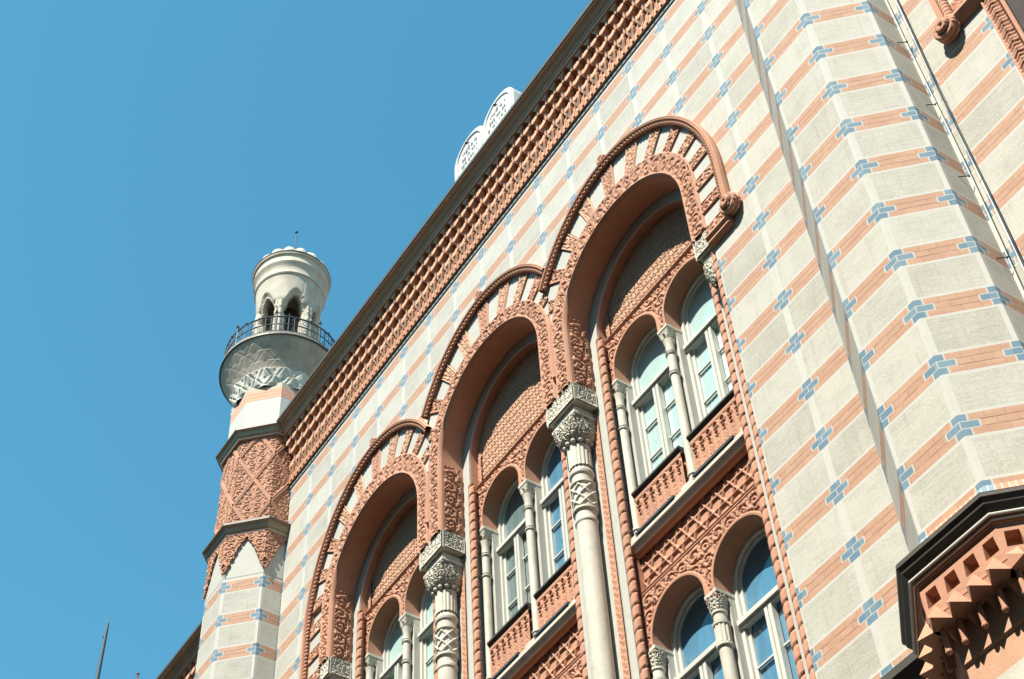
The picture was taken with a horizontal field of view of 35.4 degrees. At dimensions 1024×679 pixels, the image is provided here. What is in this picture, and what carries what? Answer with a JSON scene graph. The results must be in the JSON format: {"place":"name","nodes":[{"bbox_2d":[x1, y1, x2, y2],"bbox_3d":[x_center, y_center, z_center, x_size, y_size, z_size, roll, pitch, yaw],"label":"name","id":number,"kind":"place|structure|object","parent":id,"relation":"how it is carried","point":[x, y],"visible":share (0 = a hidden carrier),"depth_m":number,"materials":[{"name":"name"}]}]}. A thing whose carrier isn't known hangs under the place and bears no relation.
{"place":"outdoors","nodes":[
{"label":"outdoors","id":0,"kind":"place"},
{"bbox_2d":[0,0,590,678],"label":"sky","id":1,"kind":"structure","parent":0,"point":[153,153],"materials":[{"name":"blue"}]},
{"label":"ground","id":2,"kind":"structure","parent":0,"visible":0},
{"bbox_2d":[95,614,109,678],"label":"radio mast","id":3,"kind":"object","parent":2,"relation":"on","point":[99,667],"visible":1,"depth_m":44.85,"materials":[{"name":"metal"}]},
{"bbox_2d":[156,621,201,678],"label":"neighbouring wing","id":4,"kind":"structure","parent":2,"relation":"on","point":[182,663],"depth_m":26.28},
{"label":"pavement","id":5,"kind":"structure","parent":0,"visible":0},
{"bbox_2d":[195,231,334,678],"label":"corner tower","id":6,"kind":"structure","parent":5,"relation":"on","point":[269,365],"depth_m":26.46,"materials":[{"name":"stone"}]},
{"bbox_2d":[275,0,1023,678],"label":"synagogue building","id":7,"kind":"structure","parent":5,"relation":"on","point":[577,396],"depth_m":18.76,"materials":[{"name":"brick"}]},
{"bbox_2d":[380,608,402,678],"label":"window","id":8,"kind":"structure","parent":7,"relation":"in","point":[392,644],"depth_m":21.74,"materials":[{"name":"white glass"}]},
{"bbox_2d":[418,584,433,678],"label":"window","id":9,"kind":"structure","parent":7,"relation":"in","point":[425,635],"depth_m":20.90,"materials":[{"name":"white paint"}]},
{"bbox_2d":[455,87,520,180],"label":"stone tablets","id":10,"kind":"object","parent":7,"relation":"on","point":[504,101],"visible":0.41,"depth_m":25.59,"materials":[{"name":"white stone"}]},
{"bbox_2d":[496,469,530,625],"bbox_3d":[0.116,2.740,19.457,0.165,3.000,0.940,26,-56,-22],"label":"window","id":11,"kind":"structure","parent":7,"relation":"in","point":[512,548],"depth_m":19.75,"materials":[{"name":"white paint"}]},
{"bbox_2d":[540,436,570,577],"bbox_3d":[0.638,2.100,18.928,0.125,2.960,0.860,26,-56,-22],"label":"window","id":12,"kind":"structure","parent":7,"relation":"in","point":[553,503],"depth_m":19.29,"materials":[{"name":"white paint"}]},
{"bbox_2d":[630,319,682,477],"bbox_3d":[1.697,0.846,17.970,0.165,3.000,0.940,26,-56,-22],"label":"window","id":13,"kind":"structure","parent":7,"relation":"in","point":[654,404],"depth_m":18.25,"materials":[{"name":"white glass"}]},
{"bbox_2d":[671,582,723,678],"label":"window","id":14,"kind":"structure","parent":7,"relation":"in","point":[693,641],"depth_m":15.66,"materials":[{"name":"blue glass"}]},
{"bbox_2d":[679,270,732,421],"bbox_3d":[2.219,0.207,17.441,0.125,2.960,0.860,26,-56,-22],"label":"window","id":15,"kind":"structure","parent":7,"relation":"in","point":[703,346],"depth_m":17.77,"materials":[{"name":"white glass"}]},
{"bbox_2d":[732,525,798,678],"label":"window","id":16,"kind":"structure","parent":7,"relation":"in","point":[761,622],"depth_m":14.83,"materials":[{"name":"blue glass"}]},
{"bbox_2d":[735,0,1023,678],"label":"octagonal turret","id":17,"kind":"object","parent":7,"relation":"attached to","point":[926,299],"visible":1,"depth_m":12.42,"materials":[{"name":"brick"}]},
{"bbox_2d":[886,0,1023,293],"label":"lightning wire","id":18,"kind":"object","parent":17,"relation":"attached to","point":[969,175],"visible":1,"depth_m":13.74,"materials":[{"name":"metal"}]},
{"bbox_2d":[894,0,1023,272],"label":"downpipe","id":19,"kind":"object","parent":7,"relation":"attached to","point":[988,196],"visible":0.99,"depth_m":13.86,"materials":[{"name":"metal"}]},
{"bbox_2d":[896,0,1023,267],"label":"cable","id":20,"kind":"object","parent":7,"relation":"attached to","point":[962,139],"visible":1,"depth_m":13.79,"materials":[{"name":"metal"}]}
]}

